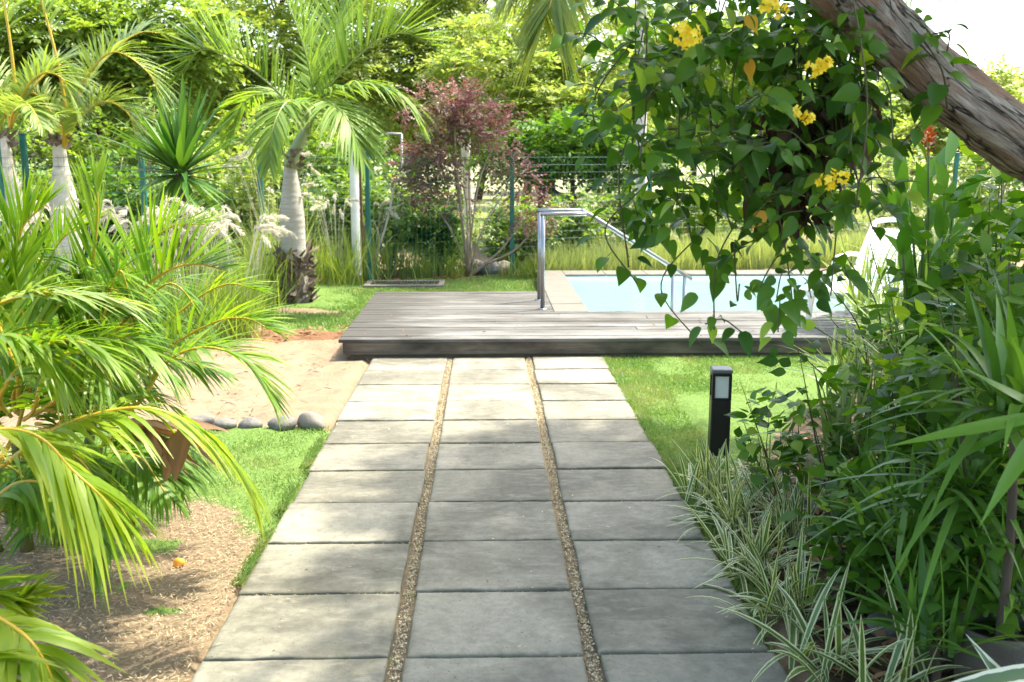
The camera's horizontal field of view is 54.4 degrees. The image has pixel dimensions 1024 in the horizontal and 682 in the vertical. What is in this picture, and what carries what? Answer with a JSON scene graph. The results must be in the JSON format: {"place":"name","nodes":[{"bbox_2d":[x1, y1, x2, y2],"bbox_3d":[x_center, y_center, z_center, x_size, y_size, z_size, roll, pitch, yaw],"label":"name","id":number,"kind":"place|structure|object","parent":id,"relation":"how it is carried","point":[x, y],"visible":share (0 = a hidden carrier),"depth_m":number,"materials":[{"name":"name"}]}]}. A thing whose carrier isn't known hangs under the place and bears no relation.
{"place":"outdoors","nodes":[
{"label":"outdoors","id":0,"kind":"place"},
{"bbox_2d":[2,425,335,616],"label":"lawn grass","id":1,"kind":"structure","parent":0,"point":[260,443],"depth_m":5.30,"materials":[{"name":"plant"}]},
{"bbox_2d":[122,203,281,349],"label":"fountain grass","id":2,"kind":"object","parent":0,"point":[207,297],"depth_m":8.36,"materials":[{"name":"plant"}]},
{"bbox_2d":[0,156,1023,681],"bbox_3d":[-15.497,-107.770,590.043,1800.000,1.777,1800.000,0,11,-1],"label":"ground","id":3,"kind":"structure","parent":0,"point":[326,402],"depth_m":4.95,"materials":[{"name":"sand"}]},
{"bbox_2d":[0,0,107,279],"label":"swollen trunk palm","id":4,"kind":"object","parent":3,"relation":"on","point":[15,97],"visible":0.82,"depth_m":10.92,"materials":[{"name":"green plant"}]},
{"bbox_2d":[0,564,127,681],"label":"areca palm","id":5,"kind":"object","parent":3,"relation":"on","point":[39,662],"visible":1,"depth_m":2.60,"materials":[{"name":"plant"}]},
{"bbox_2d":[0,102,144,232],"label":"shrub","id":6,"kind":"object","parent":3,"relation":"on","point":[47,148],"visible":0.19,"depth_m":15.37,"materials":[{"name":"green plant"}]},
{"bbox_2d":[0,0,178,272],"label":"swollen trunk palm","id":7,"kind":"object","parent":3,"relation":"on","point":[67,121],"visible":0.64,"depth_m":11.40,"materials":[{"name":"green plant"}]},
{"bbox_2d":[14,143,165,271],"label":"shrub","id":8,"kind":"object","parent":3,"relation":"on","point":[116,188],"visible":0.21,"depth_m":13.05,"materials":[{"name":"green plant"}]},
{"bbox_2d":[0,0,258,161],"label":"broadleaf tree","id":9,"kind":"object","parent":3,"relation":"on","point":[83,20],"visible":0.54,"depth_m":16.32,"materials":[{"name":"green plant"}]},
{"bbox_2d":[70,84,193,248],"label":"shrub","id":10,"kind":"object","parent":3,"relation":"on","point":[93,145],"visible":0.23,"depth_m":15.55,"materials":[{"name":"green plant"}]},
{"bbox_2d":[0,491,270,681],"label":"straw litter","id":11,"kind":"object","parent":3,"relation":"on","point":[152,624],"visible":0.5,"depth_m":3.69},
{"bbox_2d":[0,149,299,613],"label":"areca palm","id":12,"kind":"object","parent":3,"relation":"on","point":[77,368],"visible":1,"depth_m":3.40,"materials":[{"name":"plant"}]},
{"bbox_2d":[89,70,256,302],"bbox_3d":[-3.160,-1.323,9.432,1.684,2.399,1.624,7,13,33],"label":"spiky rosette plant","id":13,"kind":"object","parent":3,"relation":"on","point":[171,145],"visible":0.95,"depth_m":9.27,"materials":[{"name":"green plant"}]},
{"bbox_2d":[111,163,249,276],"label":"shrub","id":14,"kind":"object","parent":3,"relation":"on","point":[200,199],"visible":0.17,"depth_m":13.22,"materials":[{"name":"green plant"}]},
{"bbox_2d":[162,205,293,341],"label":"fountain grass","id":15,"kind":"object","parent":3,"relation":"on","point":[270,226],"depth_m":8.76,"materials":[{"name":"plant"}]},
{"bbox_2d":[190,115,288,273],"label":"shrub","id":16,"kind":"object","parent":3,"relation":"on","point":[241,212],"visible":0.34,"depth_m":13.57,"materials":[{"name":"green plant"}]},
{"bbox_2d":[199,222,300,323],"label":"fountain grass","id":17,"kind":"object","parent":3,"relation":"on","point":[266,241],"depth_m":9.60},
{"bbox_2d":[143,0,407,206],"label":"feathery tree","id":18,"kind":"object","parent":3,"relation":"on","point":[281,19],"visible":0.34,"depth_m":19.13,"materials":[{"name":"green plant"}]},
{"bbox_2d":[232,436,327,586],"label":"edge grass","id":19,"kind":"structure","parent":3,"relation":"on","point":[317,446],"depth_m":4.33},
{"bbox_2d":[220,103,348,241],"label":"shrub","id":20,"kind":"object","parent":3,"relation":"on","point":[306,146],"visible":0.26,"depth_m":16.61,"materials":[{"name":"green plant"}]},
{"bbox_2d":[197,141,381,288],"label":"fountain grass","id":21,"kind":"object","parent":3,"relation":"on","point":[238,157],"depth_m":11.62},
{"bbox_2d":[149,0,463,303],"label":"bottle palm","id":22,"kind":"object","parent":3,"relation":"on","point":[270,156],"visible":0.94,"depth_m":10.46,"materials":[{"name":"green plant"}]},
{"bbox_2d":[300,163,385,264],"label":"shrub","id":23,"kind":"object","parent":3,"relation":"on","point":[328,211],"visible":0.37,"depth_m":13.90,"materials":[{"name":"green plant"}]},
{"bbox_2d":[301,192,392,286],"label":"fountain grass","id":24,"kind":"object","parent":3,"relation":"on","point":[329,275],"depth_m":12.48,"materials":[{"name":"plant"}]},
{"bbox_2d":[175,274,536,329],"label":"lawn grass","id":25,"kind":"structure","parent":3,"relation":"on","point":[493,285],"depth_m":11.88,"materials":[{"name":"plant"}]},
{"bbox_2d":[324,164,455,270],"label":"shrub","id":26,"kind":"object","parent":3,"relation":"on","point":[394,225],"visible":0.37,"depth_m":13.89,"materials":[{"name":"green plant"}]},
{"bbox_2d":[294,0,526,179],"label":"feathery tree","id":27,"kind":"object","parent":3,"relation":"on","point":[402,47],"visible":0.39,"depth_m":20.98,"materials":[{"name":"green plant"}]},
{"bbox_2d":[398,194,481,271],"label":"shrub","id":28,"kind":"object","parent":3,"relation":"on","point":[433,228],"visible":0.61,"depth_m":13.85,"materials":[{"name":"green plant"}]},
{"bbox_2d":[387,61,571,276],"bbox_3d":[-0.448,-2.241,13.230,2.502,2.844,1.563,0,11,-1],"label":"red leaved shrub","id":29,"kind":"object","parent":3,"relation":"on","point":[451,116],"visible":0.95,"depth_m":13.17,"materials":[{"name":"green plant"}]},
{"bbox_2d":[385,358,605,681],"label":"path bedding","id":30,"kind":"object","parent":3,"relation":"on","point":[410,615],"depth_m":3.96,"materials":[{"name":"gravel"}]},
{"bbox_2d":[191,658,387,681],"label":"paving slab","id":31,"kind":"structure","parent":30,"relation":"on","point":[350,670],"depth_m":3.17,"materials":[{"name":"concrete"}]},
{"bbox_2d":[203,594,399,661],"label":"paving slab","id":32,"kind":"structure","parent":30,"relation":"on","point":[339,626],"depth_m":3.46,"materials":[{"name":"concrete"}]},
{"bbox_2d":[238,544,409,596],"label":"paving slab","id":33,"kind":"structure","parent":30,"relation":"on","point":[301,569],"depth_m":3.94,"materials":[{"name":"concrete"}]},
{"bbox_2d":[267,503,417,544],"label":"paving slab","id":34,"kind":"structure","parent":30,"relation":"on","point":[354,523],"depth_m":4.42,"materials":[{"name":"concrete"}]},
{"bbox_2d":[293,471,425,505],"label":"paving slab","id":35,"kind":"structure","parent":30,"relation":"on","point":[369,487],"depth_m":4.92,"materials":[{"name":"concrete"}]},
{"bbox_2d":[308,443,428,473],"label":"paving slab","id":36,"kind":"structure","parent":30,"relation":"on","point":[368,457],"depth_m":5.40,"materials":[{"name":"concrete"}]},
{"bbox_2d":[324,421,434,446],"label":"paving slab","id":37,"kind":"structure","parent":30,"relation":"on","point":[379,432],"depth_m":5.89,"materials":[{"name":"concrete"}]},
{"bbox_2d":[336,401,437,422],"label":"paving slab","id":38,"kind":"structure","parent":30,"relation":"on","point":[400,411],"depth_m":6.36,"materials":[{"name":"concrete"}]},
{"bbox_2d":[348,385,440,401],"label":"paving slab","id":39,"kind":"structure","parent":30,"relation":"on","point":[373,393],"depth_m":6.86,"materials":[{"name":"concrete"}]},
{"bbox_2d":[357,370,443,386],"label":"paving slab","id":40,"kind":"structure","parent":30,"relation":"on","point":[411,377],"depth_m":7.34,"materials":[{"name":"concrete"}]},
{"bbox_2d":[446,384,532,400],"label":"paving slab","id":41,"kind":"structure","parent":30,"relation":"on","point":[484,392],"depth_m":6.88,"materials":[{"name":"concrete"}]},
{"bbox_2d":[449,370,529,383],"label":"paving slab","id":42,"kind":"structure","parent":30,"relation":"on","point":[487,376],"depth_m":7.35,"materials":[{"name":"concrete"}]},
{"bbox_2d":[434,443,545,472],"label":"paving slab","id":43,"kind":"structure","parent":30,"relation":"on","point":[493,456],"depth_m":5.41,"materials":[{"name":"concrete"}]},
{"bbox_2d":[439,420,540,443],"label":"paving slab","id":44,"kind":"structure","parent":30,"relation":"on","point":[493,432],"depth_m":5.89,"materials":[{"name":"concrete"}]},
{"bbox_2d":[443,400,536,420],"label":"paving slab","id":45,"kind":"structure","parent":30,"relation":"on","point":[489,410],"depth_m":6.38,"materials":[{"name":"concrete"}]},
{"bbox_2d":[423,501,559,541],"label":"paving slab","id":46,"kind":"structure","parent":30,"relation":"on","point":[474,521],"depth_m":4.45,"materials":[{"name":"concrete"}]},
{"bbox_2d":[430,469,552,502],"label":"paving slab","id":47,"kind":"structure","parent":30,"relation":"on","point":[491,485],"depth_m":4.93,"materials":[{"name":"concrete"}]},
{"bbox_2d":[416,540,569,596],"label":"paving slab","id":48,"kind":"structure","parent":30,"relation":"on","point":[461,566],"depth_m":3.96,"materials":[{"name":"concrete"}]},
{"bbox_2d":[402,657,587,681],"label":"paving slab","id":49,"kind":"structure","parent":30,"relation":"on","point":[542,669],"depth_m":3.18,"materials":[{"name":"concrete"}]},
{"bbox_2d":[407,591,583,658],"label":"paving slab","id":50,"kind":"structure","parent":30,"relation":"on","point":[537,624],"depth_m":3.47,"materials":[{"name":"concrete"}]},
{"bbox_2d":[534,369,616,386],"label":"paving slab","id":51,"kind":"structure","parent":30,"relation":"on","point":[583,376],"depth_m":7.37,"materials":[{"name":"concrete"}]},
{"bbox_2d":[539,384,625,400],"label":"paving slab","id":52,"kind":"structure","parent":30,"relation":"on","point":[573,392],"depth_m":6.89,"materials":[{"name":"concrete"}]},
{"bbox_2d":[542,401,636,420],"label":"paving slab","id":53,"kind":"structure","parent":30,"relation":"on","point":[575,410],"depth_m":6.40,"materials":[{"name":"concrete"}]},
{"bbox_2d":[546,420,648,445],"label":"paving slab","id":54,"kind":"structure","parent":30,"relation":"on","point":[593,431],"depth_m":5.92,"materials":[{"name":"concrete"}]},
{"bbox_2d":[552,442,666,469],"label":"paving slab","id":55,"kind":"structure","parent":30,"relation":"on","point":[582,456],"depth_m":5.43,"materials":[{"name":"concrete"}]},
{"bbox_2d":[556,469,682,504],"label":"paving slab","id":56,"kind":"structure","parent":30,"relation":"on","point":[610,485],"depth_m":4.95,"materials":[{"name":"concrete"}]},
{"bbox_2d":[564,501,705,544],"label":"paving slab","id":57,"kind":"structure","parent":30,"relation":"on","point":[621,520],"depth_m":4.46,"materials":[{"name":"concrete"}]},
{"bbox_2d":[573,540,733,589],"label":"paving slab","id":58,"kind":"structure","parent":30,"relation":"on","point":[614,565],"depth_m":3.98,"materials":[{"name":"concrete"}]},
{"bbox_2d":[583,588,769,659],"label":"paving slab","id":59,"kind":"structure","parent":30,"relation":"on","point":[650,621],"depth_m":3.48,"materials":[{"name":"concrete"}]},
{"bbox_2d":[601,652,790,681],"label":"paving slab","id":60,"kind":"structure","parent":30,"relation":"on","point":[726,667],"depth_m":3.18,"materials":[{"name":"concrete"}]},
{"bbox_2d":[0,133,1019,282],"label":"fence","id":61,"kind":"object","parent":3,"relation":"on","point":[24,157],"visible":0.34,"depth_m":12.80,"materials":[{"name":"metal"}]},
{"bbox_2d":[0,16,1023,205],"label":"trees","id":62,"kind":"object","parent":3,"relation":"on","point":[905,104],"visible":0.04,"depth_m":34.30,"materials":[{"name":"green plant"}]},
{"bbox_2d":[473,180,576,268],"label":"shrub","id":63,"kind":"object","parent":3,"relation":"on","point":[498,233],"visible":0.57,"depth_m":14.41,"materials":[{"name":"green plant"}]},
{"bbox_2d":[402,0,674,241],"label":"feathery tree","id":64,"kind":"object","parent":3,"relation":"on","point":[537,93],"visible":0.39,"depth_m":18.09,"materials":[{"name":"green plant"}]},
{"bbox_2d":[464,101,670,207],"bbox_3d":[0.925,-2.689,16.537,3.508,2.494,2.423,0,11,-1],"label":"broadleaf tree","id":65,"kind":"object","parent":3,"relation":"on","point":[562,151],"visible":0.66,"depth_m":16.13,"materials":[{"name":"green plant"}]},
{"bbox_2d":[524,182,618,253],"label":"shrub","id":66,"kind":"object","parent":3,"relation":"on","point":[586,229],"visible":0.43,"depth_m":14.81,"materials":[{"name":"green plant"}]},
{"bbox_2d":[488,0,743,255],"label":"tall palm","id":67,"kind":"object","parent":3,"relation":"on","point":[557,12],"visible":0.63,"depth_m":12.45,"materials":[{"name":"green plant"}]},
{"bbox_2d":[338,291,903,358],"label":"wooden deck","id":68,"kind":"structure","parent":3,"relation":"on","point":[451,324],"depth_m":8.46,"materials":[{"name":"grey wood"}]},
{"bbox_2d":[799,217,926,333],"bbox_3d":[3.241,-0.616,8.887,0.743,0.894,1.716,8,13,38],"label":"sun lounger","id":69,"kind":"object","parent":68,"relation":"on","point":[860,257],"visible":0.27,"depth_m":9.33,"materials":[{"name":"white plastic"}]},
{"bbox_2d":[648,434,774,513],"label":"variegated plant","id":70,"kind":"object","parent":3,"relation":"on","point":[698,472],"visible":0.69,"depth_m":4.76,"materials":[{"name":"green plant"}]},
{"bbox_2d":[703,366,732,459],"bbox_3d":[1.133,0.400,5.431,0.155,0.519,0.155,1,11,4],"label":"bollard lamp","id":71,"kind":"object","parent":3,"relation":"on","point":[720,394],"visible":0.89,"depth_m":5.38,"materials":[{"name":"metal"}]},
{"bbox_2d":[664,438,806,545],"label":"variegated plant","id":72,"kind":"object","parent":3,"relation":"on","point":[731,508],"visible":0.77,"depth_m":4.40,"materials":[{"name":"green plant"}]},
{"bbox_2d":[536,270,954,311],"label":"swimming pool","id":73,"kind":"structure","parent":3,"relation":"on","point":[561,293],"depth_m":12.50,"materials":[{"name":"blue tile"}]},
{"bbox_2d":[568,278,965,310],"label":"water","id":74,"kind":"structure","parent":73,"relation":"in","point":[659,282],"depth_m":11.31,"materials":[{"name":"blue liquid"}]},
{"bbox_2d":[597,2,900,171],"bbox_3d":[5.364,-5.435,23.006,6.813,5.585,3.918,0,11,-1],"label":"broadleaf tree","id":75,"kind":"object","parent":3,"relation":"on","point":[726,81],"visible":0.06,"depth_m":22.26,"materials":[{"name":"green plant"}]},
{"bbox_2d":[677,495,829,611],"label":"variegated plant","id":76,"kind":"object","parent":3,"relation":"on","point":[759,546],"visible":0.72,"depth_m":3.91,"materials":[{"name":"green plant"}]},
{"bbox_2d":[686,518,858,645],"bbox_3d":[0.972,0.864,3.536,0.702,0.467,0.803,0,11,-1],"label":"variegated plant","id":77,"kind":"object","parent":3,"relation":"on","point":[798,585],"visible":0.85,"depth_m":3.53,"materials":[{"name":"green plant"}]},
{"bbox_2d":[722,470,845,558],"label":"variegated plant","id":78,"kind":"object","parent":3,"relation":"on","point":[796,498],"visible":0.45,"depth_m":4.22,"materials":[{"name":"green plant"}]},
{"bbox_2d":[725,382,855,510],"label":"leafy shrub","id":79,"kind":"object","parent":3,"relation":"on","point":[786,457],"visible":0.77,"depth_m":4.45,"materials":[{"name":"green plant"}]},
{"bbox_2d":[715,559,919,681],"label":"variegated plant","id":80,"kind":"object","parent":3,"relation":"on","point":[825,664],"visible":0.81,"depth_m":3.17,"materials":[{"name":"green plant"}]},
{"bbox_2d":[736,353,922,515],"bbox_3d":[1.404,0.439,4.275,0.808,0.830,0.704,-7,13,-34],"label":"strap leaved plant","id":81,"kind":"object","parent":3,"relation":"on","point":[836,437],"visible":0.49,"depth_m":4.27,"materials":[{"name":"green plant"}]},
{"bbox_2d":[751,308,922,538],"bbox_3d":[1.365,0.373,4.211,0.698,0.984,0.582,3,11,16],"label":"leafy shrub","id":82,"kind":"object","parent":3,"relation":"on","point":[798,443],"visible":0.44,"depth_m":4.18,"materials":[{"name":"green plant"}]},
{"bbox_2d":[714,431,1008,681],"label":"leaf litter","id":83,"kind":"object","parent":3,"relation":"on","point":[879,633],"visible":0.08,"depth_m":3.51,"materials":[{"name":"plant"}]},
{"bbox_2d":[805,231,917,403],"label":"strap leaved plant","id":84,"kind":"object","parent":3,"relation":"on","point":[851,286],"visible":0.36,"depth_m":6.25,"materials":[{"name":"green plant"}]},
{"bbox_2d":[775,449,948,615],"bbox_3d":[1.255,0.718,3.591,0.589,0.717,0.642,0,11,-1],"label":"leafy shrub","id":85,"kind":"object","parent":3,"relation":"on","point":[869,580],"visible":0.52,"depth_m":3.55,"materials":[{"name":"green plant"}]},
{"bbox_2d":[793,564,987,681],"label":"variegated plant","id":86,"kind":"object","parent":3,"relation":"on","point":[907,653],"visible":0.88,"depth_m":2.97,"materials":[{"name":"green plant"}]},
{"bbox_2d":[777,392,1023,637],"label":"strap leaved plant","id":87,"kind":"object","parent":3,"relation":"on","point":[943,444],"visible":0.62,"depth_m":3.03,"materials":[{"name":"green plant"}]},
{"bbox_2d":[830,331,990,560],"bbox_3d":[1.577,0.417,3.947,0.705,0.998,0.717,0,11,-1],"label":"leafy shrub","id":88,"kind":"object","parent":3,"relation":"on","point":[877,441],"visible":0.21,"depth_m":3.84,"materials":[{"name":"green plant"}]},
{"bbox_2d":[799,425,1023,588],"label":"strap leaved plant","id":89,"kind":"object","parent":3,"relation":"on","point":[900,534],"visible":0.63,"depth_m":3.17,"materials":[{"name":"green plant"}]},
{"bbox_2d":[848,132,976,229],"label":"shrub","id":90,"kind":"object","parent":3,"relation":"on","point":[888,172],"visible":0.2,"depth_m":17.26,"materials":[{"name":"green plant"}]},
{"bbox_2d":[803,533,1023,681],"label":"strap leaved plant","id":91,"kind":"object","parent":3,"relation":"on","point":[928,624],"visible":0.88,"depth_m":2.94,"materials":[{"name":"green plant"}]},
{"bbox_2d":[808,0,1023,184],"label":"leaning tree","id":92,"kind":"object","parent":3,"relation":"on","point":[983,117],"visible":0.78,"depth_m":3.00,"materials":[{"name":"brown plant"}]},
{"bbox_2d":[549,0,978,357],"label":"flowering vine","id":93,"kind":"object","parent":92,"relation":"hanging from","point":[836,120],"visible":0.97,"depth_m":2.98,"materials":[{"name":"green plant"}]},
{"bbox_2d":[815,464,1023,674],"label":"leafy shrub","id":94,"kind":"object","parent":3,"relation":"on","point":[952,583],"visible":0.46,"depth_m":3.04,"materials":[{"name":"green plant"}]},
{"bbox_2d":[844,269,1023,639],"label":"strap leaved plant","id":95,"kind":"object","parent":3,"relation":"on","point":[1002,362],"visible":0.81,"depth_m":2.75,"materials":[{"name":"green plant"}]},
{"bbox_2d":[877,125,990,485],"bbox_3d":[1.948,-0.138,4.648,0.468,1.831,0.278,-3,11,-14],"label":"ginger plant","id":96,"kind":"object","parent":3,"relation":"on","point":[903,242],"visible":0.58,"depth_m":4.55,"materials":[{"name":"green plant"}]},
{"bbox_2d":[857,53,1023,227],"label":"broadleaf tree","id":97,"kind":"object","parent":3,"relation":"on","point":[904,128],"visible":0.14,"depth_m":20.78,"materials":[{"name":"green plant"}]},
{"bbox_2d":[860,208,1023,602],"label":"leafy shrub","id":98,"kind":"object","parent":3,"relation":"on","point":[930,281],"visible":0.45,"depth_m":3.07,"materials":[{"name":"green plant"}]},
{"bbox_2d":[870,310,1022,587],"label":"leafy shrub","id":99,"kind":"object","parent":3,"relation":"on","point":[933,417],"visible":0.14,"depth_m":3.62,"materials":[{"name":"green plant"}]},
{"bbox_2d":[883,368,1023,526],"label":"bright strap plant","id":100,"kind":"object","parent":3,"relation":"on","point":[1013,470],"visible":0.96,"depth_m":2.52,"materials":[{"name":"green plant"}]},
{"bbox_2d":[885,179,1023,446],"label":"leafy shrub","id":101,"kind":"object","parent":3,"relation":"on","point":[953,278],"visible":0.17,"depth_m":4.28,"materials":[{"name":"green plant"}]},
{"bbox_2d":[885,233,1023,482],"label":"strap leaved plant","id":102,"kind":"object","parent":3,"relation":"on","point":[1017,314],"visible":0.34,"depth_m":3.67,"materials":[{"name":"green plant"}]},
{"bbox_2d":[920,140,1023,538],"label":"leafy shrub","id":103,"kind":"object","parent":3,"relation":"on","point":[960,208],"visible":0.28,"depth_m":3.89,"materials":[{"name":"green plant"}]},
{"bbox_2d":[954,605,1023,680],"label":"concrete pot","id":104,"kind":"object","parent":3,"relation":"on","point":[1001,655],"visible":0.34,"depth_m":2.91,"materials":[{"name":"concrete"}]},
{"bbox_2d":[949,501,1023,634],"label":"potted plant","id":105,"kind":"object","parent":104,"relation":"in","point":[993,570],"visible":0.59,"depth_m":2.95,"materials":[{"name":"green plant"}]},
{"bbox_2d":[1,0,1023,155],"label":"sky","id":106,"kind":"structure","parent":0,"point":[995,29],"materials":[{"name":"white"}]},
{"bbox_2d":[605,354,836,654],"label":"lawn grass","id":107,"kind":"structure","parent":0,"point":[628,373],"depth_m":6.93,"materials":[{"name":"plant"}]},
{"bbox_2d":[529,224,1023,270],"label":"tall grass","id":108,"kind":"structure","parent":0,"point":[760,255],"depth_m":13.93,"materials":[{"name":"plant"}]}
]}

